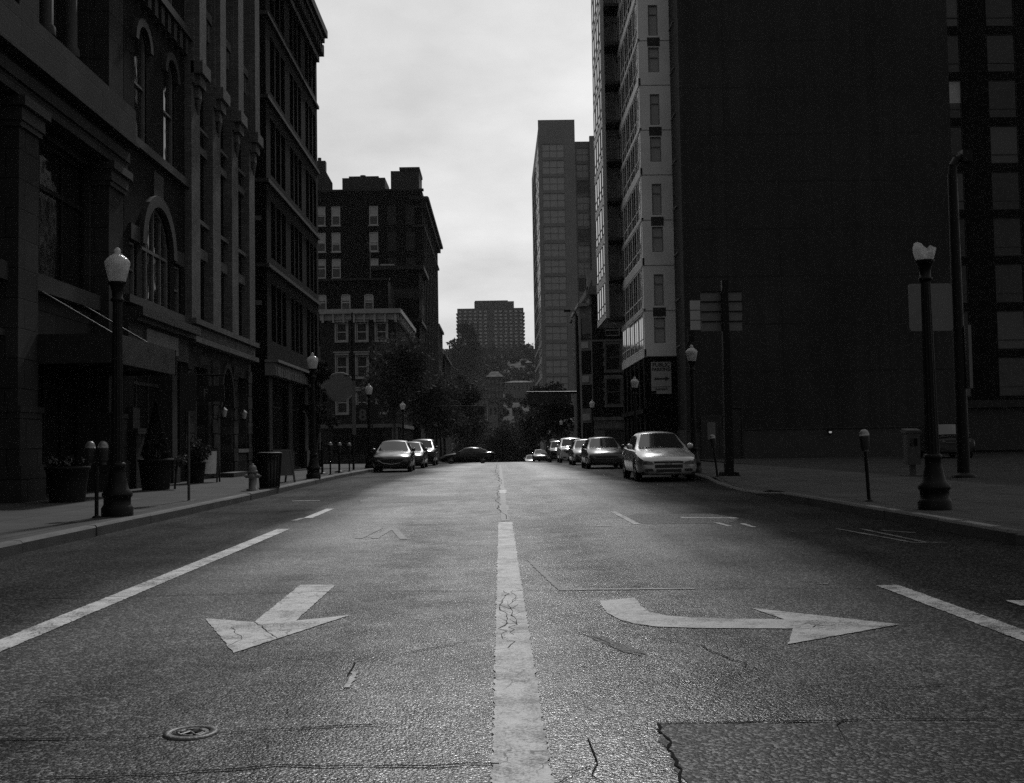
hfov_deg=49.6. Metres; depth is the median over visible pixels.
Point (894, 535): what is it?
survey mark
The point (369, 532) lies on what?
worn chevron
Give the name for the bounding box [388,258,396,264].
blocked window
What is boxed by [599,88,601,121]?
window
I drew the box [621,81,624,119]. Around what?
window
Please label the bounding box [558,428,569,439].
window
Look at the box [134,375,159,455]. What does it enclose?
shop window
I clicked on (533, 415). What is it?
street tree
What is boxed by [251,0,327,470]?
belt course building
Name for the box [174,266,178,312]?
window
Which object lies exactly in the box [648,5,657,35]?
window
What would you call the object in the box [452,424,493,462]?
street tree
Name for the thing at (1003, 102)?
window
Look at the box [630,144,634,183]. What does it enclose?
window
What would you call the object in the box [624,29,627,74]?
window
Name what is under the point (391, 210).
blocked window
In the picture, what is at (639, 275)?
window
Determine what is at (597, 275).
window
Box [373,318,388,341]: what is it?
window
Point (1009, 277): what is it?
window
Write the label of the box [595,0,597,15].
window
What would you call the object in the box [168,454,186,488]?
flowering shrub
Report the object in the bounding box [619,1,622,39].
window
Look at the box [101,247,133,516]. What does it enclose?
street lamp
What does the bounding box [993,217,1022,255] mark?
window
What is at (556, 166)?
window
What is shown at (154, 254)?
window
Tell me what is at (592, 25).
window
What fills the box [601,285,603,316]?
window
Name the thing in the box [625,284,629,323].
window
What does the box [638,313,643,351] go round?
window
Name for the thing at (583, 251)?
window
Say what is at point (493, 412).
hillside house
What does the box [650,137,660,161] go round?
window
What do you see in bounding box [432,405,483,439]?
hanging signal
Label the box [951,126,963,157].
window
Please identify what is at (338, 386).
round blade sign
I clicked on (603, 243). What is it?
window
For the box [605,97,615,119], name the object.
balcony door
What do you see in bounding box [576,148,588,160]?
window
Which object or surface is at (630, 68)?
window
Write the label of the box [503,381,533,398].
hillside house
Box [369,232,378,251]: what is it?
window
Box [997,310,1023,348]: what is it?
window
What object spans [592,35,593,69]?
window
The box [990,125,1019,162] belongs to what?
window
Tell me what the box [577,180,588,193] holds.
window
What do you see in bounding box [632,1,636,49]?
window
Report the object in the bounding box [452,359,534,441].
hill
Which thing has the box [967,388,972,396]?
window
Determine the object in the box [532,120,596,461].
slim glass tower
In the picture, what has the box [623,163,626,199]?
window
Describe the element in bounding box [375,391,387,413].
window
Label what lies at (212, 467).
sandwich board
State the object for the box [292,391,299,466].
shop window
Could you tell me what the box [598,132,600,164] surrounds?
window
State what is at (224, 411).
wall lantern
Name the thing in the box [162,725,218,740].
valve cover
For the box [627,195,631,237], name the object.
window
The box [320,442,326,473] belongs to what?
bollard post
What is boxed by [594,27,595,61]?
window
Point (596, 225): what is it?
window
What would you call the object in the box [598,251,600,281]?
window
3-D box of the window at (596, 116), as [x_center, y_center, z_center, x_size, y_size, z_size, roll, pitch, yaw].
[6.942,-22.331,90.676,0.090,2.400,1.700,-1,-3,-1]
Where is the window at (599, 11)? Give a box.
[598,11,599,45]
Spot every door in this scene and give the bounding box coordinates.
[220,409,220,472]
[604,22,613,41]
[605,59,614,80]
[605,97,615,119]
[606,135,616,158]
[607,174,617,197]
[608,212,617,237]
[609,250,618,276]
[609,289,619,315]
[701,415,721,458]
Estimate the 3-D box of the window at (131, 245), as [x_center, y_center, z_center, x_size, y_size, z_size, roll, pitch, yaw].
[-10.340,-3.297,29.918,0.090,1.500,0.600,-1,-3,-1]
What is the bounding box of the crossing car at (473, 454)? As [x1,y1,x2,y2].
[440,447,494,463]
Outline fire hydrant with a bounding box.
[244,463,260,489]
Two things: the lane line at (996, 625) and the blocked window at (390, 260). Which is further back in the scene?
the blocked window at (390, 260)
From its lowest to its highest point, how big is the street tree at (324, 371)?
5.786 m
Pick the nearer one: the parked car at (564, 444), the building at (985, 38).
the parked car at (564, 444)
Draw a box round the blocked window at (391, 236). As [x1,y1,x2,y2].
[387,232,395,250]
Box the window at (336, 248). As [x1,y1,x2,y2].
[331,232,340,252]
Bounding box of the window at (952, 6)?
[946,0,958,25]
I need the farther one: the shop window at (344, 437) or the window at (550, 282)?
the window at (550, 282)
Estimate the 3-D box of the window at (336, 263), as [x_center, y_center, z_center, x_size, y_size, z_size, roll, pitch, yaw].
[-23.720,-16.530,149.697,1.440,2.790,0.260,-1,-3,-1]
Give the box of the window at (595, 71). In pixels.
[594,65,596,98]
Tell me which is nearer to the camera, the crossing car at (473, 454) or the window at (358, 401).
the crossing car at (473, 454)
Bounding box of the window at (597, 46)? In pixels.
[596,18,598,53]
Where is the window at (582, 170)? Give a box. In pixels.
[576,164,588,176]
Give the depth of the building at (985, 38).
83.25 m
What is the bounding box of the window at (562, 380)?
[546,376,568,389]
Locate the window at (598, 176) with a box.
[597,176,598,207]
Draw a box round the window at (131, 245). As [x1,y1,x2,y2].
[129,241,133,294]
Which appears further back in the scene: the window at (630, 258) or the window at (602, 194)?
the window at (602, 194)
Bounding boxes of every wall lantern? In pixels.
[216,407,226,420]
[238,410,246,422]
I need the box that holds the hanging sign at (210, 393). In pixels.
[196,374,227,401]
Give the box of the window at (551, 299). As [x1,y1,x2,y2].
[544,293,566,306]
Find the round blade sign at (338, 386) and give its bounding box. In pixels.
[317,372,357,401]
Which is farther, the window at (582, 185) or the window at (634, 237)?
the window at (582, 185)
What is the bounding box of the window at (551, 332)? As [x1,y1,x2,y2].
[545,326,567,339]
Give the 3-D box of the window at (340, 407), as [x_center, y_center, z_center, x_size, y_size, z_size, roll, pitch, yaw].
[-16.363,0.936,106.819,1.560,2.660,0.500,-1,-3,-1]
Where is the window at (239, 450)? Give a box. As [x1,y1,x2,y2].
[238,449,248,452]
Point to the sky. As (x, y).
(456, 91)
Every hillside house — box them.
[470,397,488,426]
[486,371,503,413]
[488,401,498,427]
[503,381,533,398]
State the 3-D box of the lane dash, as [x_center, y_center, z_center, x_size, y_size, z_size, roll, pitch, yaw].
[-3.443,2.176,19.881,0.162,0.002,2.600,-1,-3,-1]
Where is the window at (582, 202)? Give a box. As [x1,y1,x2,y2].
[577,197,588,209]
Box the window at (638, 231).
[636,223,641,263]
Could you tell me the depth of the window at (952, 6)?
83.98 m
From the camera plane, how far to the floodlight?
69.43 m
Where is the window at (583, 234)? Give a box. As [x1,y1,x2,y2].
[578,229,589,242]
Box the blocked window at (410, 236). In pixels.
[406,232,414,250]
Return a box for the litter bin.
[256,452,281,487]
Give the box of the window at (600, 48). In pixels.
[599,48,600,82]
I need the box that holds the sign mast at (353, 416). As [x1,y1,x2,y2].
[351,313,355,469]
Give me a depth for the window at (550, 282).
246.66 m
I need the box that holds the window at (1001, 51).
[987,34,1015,71]
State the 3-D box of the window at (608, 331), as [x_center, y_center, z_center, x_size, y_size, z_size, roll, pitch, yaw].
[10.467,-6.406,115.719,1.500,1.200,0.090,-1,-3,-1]
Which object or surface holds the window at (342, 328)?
in the hooded window house at (370, 326)
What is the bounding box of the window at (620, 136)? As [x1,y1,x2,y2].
[618,131,621,171]
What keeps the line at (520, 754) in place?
on the road
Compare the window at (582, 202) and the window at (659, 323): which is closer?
the window at (659, 323)
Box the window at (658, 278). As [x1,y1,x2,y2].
[654,274,663,305]
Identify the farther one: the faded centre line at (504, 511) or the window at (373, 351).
the window at (373, 351)
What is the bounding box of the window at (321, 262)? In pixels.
[318,259,325,278]
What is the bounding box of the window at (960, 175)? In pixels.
[957,172,965,209]
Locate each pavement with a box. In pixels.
[0,462,431,541]
[563,460,1023,528]
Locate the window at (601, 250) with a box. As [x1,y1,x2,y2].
[600,246,602,278]
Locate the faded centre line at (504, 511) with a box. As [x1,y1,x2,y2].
[499,464,508,520]
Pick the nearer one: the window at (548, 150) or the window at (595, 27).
the window at (595, 27)
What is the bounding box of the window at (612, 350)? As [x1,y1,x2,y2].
[606,344,619,369]
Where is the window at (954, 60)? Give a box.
[947,34,960,71]
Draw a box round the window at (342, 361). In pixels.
[333,351,349,374]
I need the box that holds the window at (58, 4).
[39,0,63,44]
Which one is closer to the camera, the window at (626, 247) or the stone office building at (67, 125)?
the stone office building at (67, 125)
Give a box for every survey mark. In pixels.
[344,672,357,686]
[610,511,638,523]
[681,517,736,517]
[835,528,911,541]
[863,529,925,541]
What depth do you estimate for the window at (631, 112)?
78.95 m
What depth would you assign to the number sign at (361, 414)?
57.32 m
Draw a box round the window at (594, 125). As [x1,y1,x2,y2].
[593,109,595,140]
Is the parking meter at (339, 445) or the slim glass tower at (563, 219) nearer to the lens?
the parking meter at (339, 445)
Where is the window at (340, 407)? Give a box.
[335,399,348,414]
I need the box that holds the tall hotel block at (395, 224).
[317,158,442,461]
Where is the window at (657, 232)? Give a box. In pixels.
[652,227,662,251]
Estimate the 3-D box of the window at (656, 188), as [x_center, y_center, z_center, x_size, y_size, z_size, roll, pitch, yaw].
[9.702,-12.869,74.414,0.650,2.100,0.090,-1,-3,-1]
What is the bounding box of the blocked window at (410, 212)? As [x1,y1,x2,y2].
[406,205,414,224]
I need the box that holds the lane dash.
[304,509,331,517]
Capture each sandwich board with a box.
[202,449,220,481]
[271,449,295,481]
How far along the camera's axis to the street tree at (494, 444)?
248.76 m
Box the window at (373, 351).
[373,351,388,374]
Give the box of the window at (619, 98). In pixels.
[617,92,621,123]
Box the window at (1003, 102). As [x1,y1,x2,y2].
[988,79,1017,116]
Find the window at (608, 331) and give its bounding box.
[605,328,619,335]
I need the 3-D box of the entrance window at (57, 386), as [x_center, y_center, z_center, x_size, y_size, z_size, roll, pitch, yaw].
[-10.875,0.722,25.719,0.090,3.400,4.000,-1,-3,-1]
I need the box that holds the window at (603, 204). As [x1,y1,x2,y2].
[602,204,603,236]
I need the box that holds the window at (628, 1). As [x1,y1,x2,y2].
[627,0,630,16]
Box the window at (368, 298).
[364,294,373,308]
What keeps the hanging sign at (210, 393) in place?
attached to the arched brick building at (191, 84)
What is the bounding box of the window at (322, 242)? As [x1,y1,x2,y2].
[318,233,326,252]
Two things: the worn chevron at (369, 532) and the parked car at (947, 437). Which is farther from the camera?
the parked car at (947, 437)
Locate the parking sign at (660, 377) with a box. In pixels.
[651,362,671,393]
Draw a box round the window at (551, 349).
[545,343,567,356]
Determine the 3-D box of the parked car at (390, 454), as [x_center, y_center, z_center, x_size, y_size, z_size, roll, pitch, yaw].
[-5.521,3.016,52.233,2.005,1.477,4.908,-1,-3,-2]
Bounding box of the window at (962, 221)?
[959,218,967,255]
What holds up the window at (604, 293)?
in the balcony tower at (782, 165)
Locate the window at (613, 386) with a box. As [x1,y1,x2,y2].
[606,379,620,404]
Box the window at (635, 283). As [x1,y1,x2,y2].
[633,274,637,315]
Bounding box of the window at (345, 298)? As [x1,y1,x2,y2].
[341,294,350,308]
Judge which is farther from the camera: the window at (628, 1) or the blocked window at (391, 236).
the blocked window at (391, 236)
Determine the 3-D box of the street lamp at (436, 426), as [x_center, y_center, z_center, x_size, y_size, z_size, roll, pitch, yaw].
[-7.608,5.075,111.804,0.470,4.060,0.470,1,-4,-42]
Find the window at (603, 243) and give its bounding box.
[603,243,604,274]
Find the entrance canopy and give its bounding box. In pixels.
[37,291,175,375]
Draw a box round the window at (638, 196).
[635,178,640,224]
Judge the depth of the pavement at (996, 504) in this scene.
22.14 m
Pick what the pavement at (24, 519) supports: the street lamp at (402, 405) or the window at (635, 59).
the street lamp at (402, 405)
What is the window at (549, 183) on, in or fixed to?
in the slim glass tower at (563, 219)
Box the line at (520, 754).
[490,522,554,782]
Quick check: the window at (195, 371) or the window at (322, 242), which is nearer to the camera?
the window at (195, 371)
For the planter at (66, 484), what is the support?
on the pavement at (24, 519)
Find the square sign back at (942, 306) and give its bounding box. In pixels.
[908,283,953,330]
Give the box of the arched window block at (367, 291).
[318,242,395,328]
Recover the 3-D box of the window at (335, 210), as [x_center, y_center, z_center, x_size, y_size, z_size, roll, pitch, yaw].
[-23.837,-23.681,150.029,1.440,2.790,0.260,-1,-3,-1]
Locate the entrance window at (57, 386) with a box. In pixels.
[38,364,77,494]
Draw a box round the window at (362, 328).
[355,318,368,341]
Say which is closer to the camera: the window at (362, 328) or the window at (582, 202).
the window at (362, 328)
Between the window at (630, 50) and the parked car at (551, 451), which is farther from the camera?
the parked car at (551, 451)
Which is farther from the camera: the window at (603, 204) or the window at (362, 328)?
the window at (362, 328)
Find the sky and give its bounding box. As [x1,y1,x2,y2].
[315,0,593,348]
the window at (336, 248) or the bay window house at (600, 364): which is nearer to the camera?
the bay window house at (600, 364)
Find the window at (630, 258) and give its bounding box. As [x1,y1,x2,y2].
[628,237,632,273]
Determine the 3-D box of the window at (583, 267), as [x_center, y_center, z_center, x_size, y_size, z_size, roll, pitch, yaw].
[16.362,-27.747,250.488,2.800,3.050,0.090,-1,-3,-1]
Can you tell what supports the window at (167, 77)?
in the arched brick building at (191, 84)
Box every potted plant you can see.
[48,454,84,466]
[140,400,171,458]
[179,435,212,462]
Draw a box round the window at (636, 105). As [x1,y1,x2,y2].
[634,89,638,137]
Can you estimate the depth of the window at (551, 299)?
246.48 m
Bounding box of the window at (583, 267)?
[578,262,590,274]
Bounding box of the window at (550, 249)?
[544,243,565,256]
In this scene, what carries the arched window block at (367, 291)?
on the ground
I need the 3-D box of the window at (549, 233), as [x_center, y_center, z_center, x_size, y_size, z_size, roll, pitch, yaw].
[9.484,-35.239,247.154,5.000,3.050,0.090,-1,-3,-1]
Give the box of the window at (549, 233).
[543,226,565,239]
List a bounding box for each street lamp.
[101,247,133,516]
[306,352,320,478]
[365,384,372,467]
[400,402,404,439]
[434,423,438,461]
[589,400,594,436]
[631,376,638,434]
[686,344,701,472]
[913,242,952,510]
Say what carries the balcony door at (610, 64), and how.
in the balcony tower at (782, 165)
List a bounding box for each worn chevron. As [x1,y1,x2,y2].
[356,528,381,537]
[371,527,395,537]
[389,527,406,538]
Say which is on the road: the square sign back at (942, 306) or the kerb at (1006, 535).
the kerb at (1006, 535)
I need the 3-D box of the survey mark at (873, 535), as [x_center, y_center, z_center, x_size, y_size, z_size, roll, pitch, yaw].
[4.408,1.760,13.633,0.076,0.001,2.043,-1,-3,-7]
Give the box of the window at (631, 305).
[629,279,633,319]
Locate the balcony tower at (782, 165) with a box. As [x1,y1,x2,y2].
[591,0,954,464]
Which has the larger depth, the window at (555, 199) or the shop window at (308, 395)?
the window at (555, 199)
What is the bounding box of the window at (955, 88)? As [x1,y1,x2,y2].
[949,80,962,117]
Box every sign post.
[180,371,195,500]
[690,280,741,475]
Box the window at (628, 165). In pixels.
[626,154,630,191]
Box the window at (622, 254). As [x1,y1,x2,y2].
[621,249,624,283]
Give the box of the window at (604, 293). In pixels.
[603,282,605,313]
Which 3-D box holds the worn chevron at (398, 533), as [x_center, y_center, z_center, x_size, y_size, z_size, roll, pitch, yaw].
[-1.556,1.927,15.133,0.116,0.001,2.120,0,-3,-10]
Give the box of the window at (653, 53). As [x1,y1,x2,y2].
[648,48,658,71]
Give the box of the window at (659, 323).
[654,318,665,342]
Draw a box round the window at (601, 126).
[600,126,602,158]
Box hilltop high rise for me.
[456,300,524,350]
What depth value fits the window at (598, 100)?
88.92 m
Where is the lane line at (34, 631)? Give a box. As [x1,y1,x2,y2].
[0,529,287,651]
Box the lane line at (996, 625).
[877,585,1023,640]
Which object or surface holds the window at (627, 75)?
in the balcony tower at (782, 165)
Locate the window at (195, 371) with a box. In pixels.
[185,369,196,450]
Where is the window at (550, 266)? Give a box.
[544,260,566,272]
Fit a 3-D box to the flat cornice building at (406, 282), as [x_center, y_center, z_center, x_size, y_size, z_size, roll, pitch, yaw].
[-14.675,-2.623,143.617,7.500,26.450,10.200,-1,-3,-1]
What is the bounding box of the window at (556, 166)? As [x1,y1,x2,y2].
[542,160,564,173]
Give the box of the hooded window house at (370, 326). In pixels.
[319,308,415,463]
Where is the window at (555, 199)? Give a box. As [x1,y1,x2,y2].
[543,193,564,206]
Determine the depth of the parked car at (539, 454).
126.56 m
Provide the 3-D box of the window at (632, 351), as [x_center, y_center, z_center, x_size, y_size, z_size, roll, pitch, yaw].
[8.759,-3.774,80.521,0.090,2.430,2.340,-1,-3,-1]
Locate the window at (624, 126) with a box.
[622,123,625,164]
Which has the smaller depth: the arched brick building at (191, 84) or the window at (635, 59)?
the arched brick building at (191, 84)
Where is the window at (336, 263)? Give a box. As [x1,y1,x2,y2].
[332,259,340,277]
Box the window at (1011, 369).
[998,357,1023,395]
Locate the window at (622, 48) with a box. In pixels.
[620,42,623,83]
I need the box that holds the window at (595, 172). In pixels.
[594,145,596,177]
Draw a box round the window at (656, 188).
[652,184,661,214]
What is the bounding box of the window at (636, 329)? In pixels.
[634,318,638,353]
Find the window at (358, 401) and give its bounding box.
[356,387,367,404]
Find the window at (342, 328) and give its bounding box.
[334,318,348,342]
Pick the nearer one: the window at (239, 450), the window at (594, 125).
the window at (239, 450)
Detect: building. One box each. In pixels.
[0,0,139,502]
[123,0,263,488]
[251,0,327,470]
[319,329,320,431]
[371,264,428,439]
[439,324,451,455]
[946,0,1023,451]
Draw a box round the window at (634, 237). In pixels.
[632,231,636,268]
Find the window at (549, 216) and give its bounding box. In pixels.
[543,210,565,223]
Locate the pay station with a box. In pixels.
[900,428,922,475]
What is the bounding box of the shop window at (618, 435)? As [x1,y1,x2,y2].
[605,430,623,448]
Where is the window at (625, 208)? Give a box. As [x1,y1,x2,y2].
[623,203,627,243]
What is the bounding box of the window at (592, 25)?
[591,0,593,32]
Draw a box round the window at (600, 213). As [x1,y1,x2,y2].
[599,208,601,241]
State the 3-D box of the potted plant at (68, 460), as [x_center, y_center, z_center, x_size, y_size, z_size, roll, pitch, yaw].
[-9.028,1.426,22.534,0.750,0.352,0.580,0,-3,-21]
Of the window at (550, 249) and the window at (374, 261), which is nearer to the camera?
the window at (374, 261)
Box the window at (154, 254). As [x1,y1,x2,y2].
[142,209,167,308]
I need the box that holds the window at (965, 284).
[961,264,968,302]
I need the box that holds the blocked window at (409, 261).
[406,258,414,264]
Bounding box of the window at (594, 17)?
[593,0,595,23]
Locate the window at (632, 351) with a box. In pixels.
[630,321,634,356]
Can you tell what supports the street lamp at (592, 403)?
on the pavement at (996, 504)
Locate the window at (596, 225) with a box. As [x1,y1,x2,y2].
[595,219,597,248]
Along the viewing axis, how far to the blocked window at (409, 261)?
149.79 m
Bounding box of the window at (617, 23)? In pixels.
[616,15,619,53]
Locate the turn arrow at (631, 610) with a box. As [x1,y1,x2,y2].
[600,598,897,643]
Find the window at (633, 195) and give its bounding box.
[631,188,635,230]
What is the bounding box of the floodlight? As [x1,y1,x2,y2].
[686,331,694,345]
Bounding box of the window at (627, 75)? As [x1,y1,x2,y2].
[625,70,628,110]
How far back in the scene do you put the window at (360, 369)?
107.15 m
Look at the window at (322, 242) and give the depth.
149.94 m
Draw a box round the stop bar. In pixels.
[1006,600,1023,604]
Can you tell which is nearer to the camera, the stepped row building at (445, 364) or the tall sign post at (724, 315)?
the tall sign post at (724, 315)
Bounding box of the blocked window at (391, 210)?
[387,206,395,224]
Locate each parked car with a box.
[372,440,414,471]
[393,441,427,468]
[412,439,437,465]
[524,455,537,461]
[532,449,546,461]
[547,440,568,461]
[557,437,579,462]
[569,439,586,464]
[581,437,624,468]
[622,431,696,480]
[919,423,974,457]
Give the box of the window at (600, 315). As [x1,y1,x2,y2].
[599,288,601,319]
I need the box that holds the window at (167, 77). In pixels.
[163,66,171,164]
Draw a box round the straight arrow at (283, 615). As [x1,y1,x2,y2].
[206,585,348,652]
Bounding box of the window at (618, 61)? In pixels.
[617,53,620,95]
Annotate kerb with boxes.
[0,462,447,557]
[552,460,1023,544]
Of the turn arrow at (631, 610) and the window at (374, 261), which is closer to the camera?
the turn arrow at (631, 610)
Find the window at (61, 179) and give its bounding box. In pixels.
[38,139,83,289]
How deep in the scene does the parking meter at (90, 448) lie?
17.20 m
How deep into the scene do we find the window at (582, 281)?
250.36 m
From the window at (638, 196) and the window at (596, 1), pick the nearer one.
the window at (638, 196)
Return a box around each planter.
[44,466,90,502]
[137,459,173,489]
[185,462,205,482]
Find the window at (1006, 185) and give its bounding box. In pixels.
[992,171,1021,209]
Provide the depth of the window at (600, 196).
88.51 m
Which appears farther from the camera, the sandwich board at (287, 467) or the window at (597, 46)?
the window at (597, 46)
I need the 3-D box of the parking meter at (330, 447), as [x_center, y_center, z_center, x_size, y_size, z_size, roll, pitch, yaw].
[-6.613,2.436,40.356,0.170,1.185,0.133,-1,-3,-1]
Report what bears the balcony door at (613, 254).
in the balcony tower at (782, 165)
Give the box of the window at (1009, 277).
[995,264,1023,301]
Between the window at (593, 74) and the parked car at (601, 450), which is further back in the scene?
the window at (593, 74)
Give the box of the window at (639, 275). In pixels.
[637,268,642,311]
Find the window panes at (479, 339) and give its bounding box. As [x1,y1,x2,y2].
[465,339,522,350]
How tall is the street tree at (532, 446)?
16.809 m
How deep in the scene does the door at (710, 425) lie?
69.91 m
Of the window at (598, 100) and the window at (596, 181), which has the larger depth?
the window at (596, 181)
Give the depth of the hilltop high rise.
1004.13 m
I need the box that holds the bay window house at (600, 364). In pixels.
[569,270,623,448]
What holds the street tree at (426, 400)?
on the pavement at (24, 519)
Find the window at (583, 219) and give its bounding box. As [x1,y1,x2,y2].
[577,213,589,225]
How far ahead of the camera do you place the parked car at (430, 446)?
70.95 m
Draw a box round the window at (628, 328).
[626,325,630,359]
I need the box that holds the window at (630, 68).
[628,58,632,99]
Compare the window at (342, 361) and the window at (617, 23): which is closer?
the window at (617, 23)
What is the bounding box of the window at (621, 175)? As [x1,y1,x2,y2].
[619,170,622,205]
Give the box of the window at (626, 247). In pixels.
[624,243,628,278]
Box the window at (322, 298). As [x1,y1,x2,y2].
[319,294,326,308]
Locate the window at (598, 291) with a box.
[597,291,598,321]
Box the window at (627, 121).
[625,112,629,155]
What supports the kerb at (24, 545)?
on the road
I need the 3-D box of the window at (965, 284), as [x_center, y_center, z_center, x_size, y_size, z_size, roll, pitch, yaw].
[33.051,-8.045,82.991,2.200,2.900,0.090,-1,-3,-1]
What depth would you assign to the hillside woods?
723.37 m
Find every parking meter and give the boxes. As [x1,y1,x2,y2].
[85,441,108,517]
[328,442,331,474]
[335,442,343,472]
[337,442,341,472]
[347,443,350,471]
[709,434,719,476]
[859,429,872,501]
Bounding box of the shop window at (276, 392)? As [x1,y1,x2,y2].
[272,386,282,449]
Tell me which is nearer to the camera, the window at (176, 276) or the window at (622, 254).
the window at (176, 276)
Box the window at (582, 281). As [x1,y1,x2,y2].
[578,278,590,291]
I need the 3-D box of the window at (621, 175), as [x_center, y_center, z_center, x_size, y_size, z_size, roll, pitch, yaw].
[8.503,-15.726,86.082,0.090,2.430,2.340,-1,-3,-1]
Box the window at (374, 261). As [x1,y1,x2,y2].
[371,258,377,265]
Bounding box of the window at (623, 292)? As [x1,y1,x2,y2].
[621,289,625,326]
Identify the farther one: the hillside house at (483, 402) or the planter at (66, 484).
the hillside house at (483, 402)
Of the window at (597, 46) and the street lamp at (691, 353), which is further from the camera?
the window at (597, 46)
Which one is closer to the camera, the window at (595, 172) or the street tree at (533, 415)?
the window at (595, 172)
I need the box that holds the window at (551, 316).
[545,309,566,322]
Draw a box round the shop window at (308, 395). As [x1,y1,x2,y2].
[308,395,309,449]
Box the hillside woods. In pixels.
[443,342,534,462]
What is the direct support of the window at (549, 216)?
in the slim glass tower at (563, 219)
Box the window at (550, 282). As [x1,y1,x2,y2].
[544,276,566,289]
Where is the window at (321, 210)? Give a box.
[318,206,325,226]
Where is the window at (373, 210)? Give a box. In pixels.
[368,206,378,225]
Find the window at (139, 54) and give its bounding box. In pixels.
[134,32,144,141]
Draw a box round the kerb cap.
[865,505,1001,526]
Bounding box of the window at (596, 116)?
[595,102,597,133]
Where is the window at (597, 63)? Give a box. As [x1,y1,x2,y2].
[596,56,598,91]
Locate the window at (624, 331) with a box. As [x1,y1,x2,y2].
[622,328,626,361]
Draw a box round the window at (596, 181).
[595,181,596,212]
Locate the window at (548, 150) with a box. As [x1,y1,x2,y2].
[542,144,563,157]
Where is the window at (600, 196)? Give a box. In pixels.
[599,170,601,203]
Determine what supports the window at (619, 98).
in the balcony tower at (782, 165)
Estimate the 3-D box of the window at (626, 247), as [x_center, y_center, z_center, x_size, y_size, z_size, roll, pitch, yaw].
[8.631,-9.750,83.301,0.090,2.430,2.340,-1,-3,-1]
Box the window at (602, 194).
[601,164,603,196]
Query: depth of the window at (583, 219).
251.04 m
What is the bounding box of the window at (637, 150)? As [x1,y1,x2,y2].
[635,134,639,175]
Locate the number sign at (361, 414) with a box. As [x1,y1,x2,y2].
[356,405,378,456]
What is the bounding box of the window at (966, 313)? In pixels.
[963,311,969,325]
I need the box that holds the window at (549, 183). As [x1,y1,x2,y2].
[542,177,564,190]
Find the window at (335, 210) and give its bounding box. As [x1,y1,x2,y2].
[330,206,340,226]
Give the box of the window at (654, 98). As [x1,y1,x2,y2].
[650,94,659,124]
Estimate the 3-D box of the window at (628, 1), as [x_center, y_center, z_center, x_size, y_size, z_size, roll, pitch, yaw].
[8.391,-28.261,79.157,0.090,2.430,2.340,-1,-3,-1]
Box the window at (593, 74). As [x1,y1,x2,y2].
[593,74,594,105]
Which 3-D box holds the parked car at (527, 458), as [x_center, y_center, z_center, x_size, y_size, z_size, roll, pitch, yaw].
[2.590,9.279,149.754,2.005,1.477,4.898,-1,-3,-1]
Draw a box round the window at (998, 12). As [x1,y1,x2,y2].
[985,0,1014,25]
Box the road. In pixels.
[0,461,1023,782]
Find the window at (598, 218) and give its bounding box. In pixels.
[597,214,599,245]
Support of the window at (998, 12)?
in the building at (985, 38)
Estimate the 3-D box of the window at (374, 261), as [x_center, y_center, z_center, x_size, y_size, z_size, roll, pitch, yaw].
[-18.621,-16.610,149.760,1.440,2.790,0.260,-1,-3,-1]
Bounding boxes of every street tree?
[302,360,339,464]
[356,330,437,439]
[400,371,468,438]
[413,379,472,456]
[434,377,491,462]
[446,320,483,380]
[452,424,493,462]
[454,374,479,462]
[482,424,531,461]
[510,417,539,461]
[511,384,559,448]
[518,384,573,451]
[529,381,573,439]
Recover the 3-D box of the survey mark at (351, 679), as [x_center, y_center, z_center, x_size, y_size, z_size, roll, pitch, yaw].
[-0.823,1.475,5.685,0.043,0.001,0.379,-1,-3,-3]
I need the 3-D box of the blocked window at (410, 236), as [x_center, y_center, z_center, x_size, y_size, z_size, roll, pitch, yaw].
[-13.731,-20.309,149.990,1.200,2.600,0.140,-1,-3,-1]
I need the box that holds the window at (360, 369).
[353,351,369,378]
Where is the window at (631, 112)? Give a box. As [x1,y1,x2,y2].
[629,101,633,146]
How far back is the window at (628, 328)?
82.99 m
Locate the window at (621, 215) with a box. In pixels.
[620,210,623,248]
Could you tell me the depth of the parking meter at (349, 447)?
45.82 m
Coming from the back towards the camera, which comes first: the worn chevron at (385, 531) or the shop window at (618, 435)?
the shop window at (618, 435)
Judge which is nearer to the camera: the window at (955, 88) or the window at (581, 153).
the window at (955, 88)
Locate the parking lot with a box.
[323,451,1023,486]
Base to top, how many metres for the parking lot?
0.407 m
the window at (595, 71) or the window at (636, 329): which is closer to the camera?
the window at (636, 329)
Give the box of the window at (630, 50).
[628,16,632,62]
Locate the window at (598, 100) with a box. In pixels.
[597,95,599,127]
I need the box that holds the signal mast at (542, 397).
[527,310,581,438]
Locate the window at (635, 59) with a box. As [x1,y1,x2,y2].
[633,45,637,89]
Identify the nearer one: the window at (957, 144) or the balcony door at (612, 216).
the window at (957, 144)
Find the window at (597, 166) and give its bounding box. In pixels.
[596,139,598,171]
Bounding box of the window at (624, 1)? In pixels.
[623,0,626,29]
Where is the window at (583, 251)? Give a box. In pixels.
[578,245,589,258]
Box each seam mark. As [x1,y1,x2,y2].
[526,559,561,588]
[558,588,694,589]
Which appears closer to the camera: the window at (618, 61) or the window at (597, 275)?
the window at (618, 61)
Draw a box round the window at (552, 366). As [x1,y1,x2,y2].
[546,360,567,373]
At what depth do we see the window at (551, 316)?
246.30 m
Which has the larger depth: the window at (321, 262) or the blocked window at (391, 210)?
the blocked window at (391, 210)
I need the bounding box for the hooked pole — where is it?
[947,149,976,477]
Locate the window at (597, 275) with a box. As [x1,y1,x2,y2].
[596,255,598,284]
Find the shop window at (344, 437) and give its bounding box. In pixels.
[333,430,384,455]
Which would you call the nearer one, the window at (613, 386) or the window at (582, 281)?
the window at (613, 386)

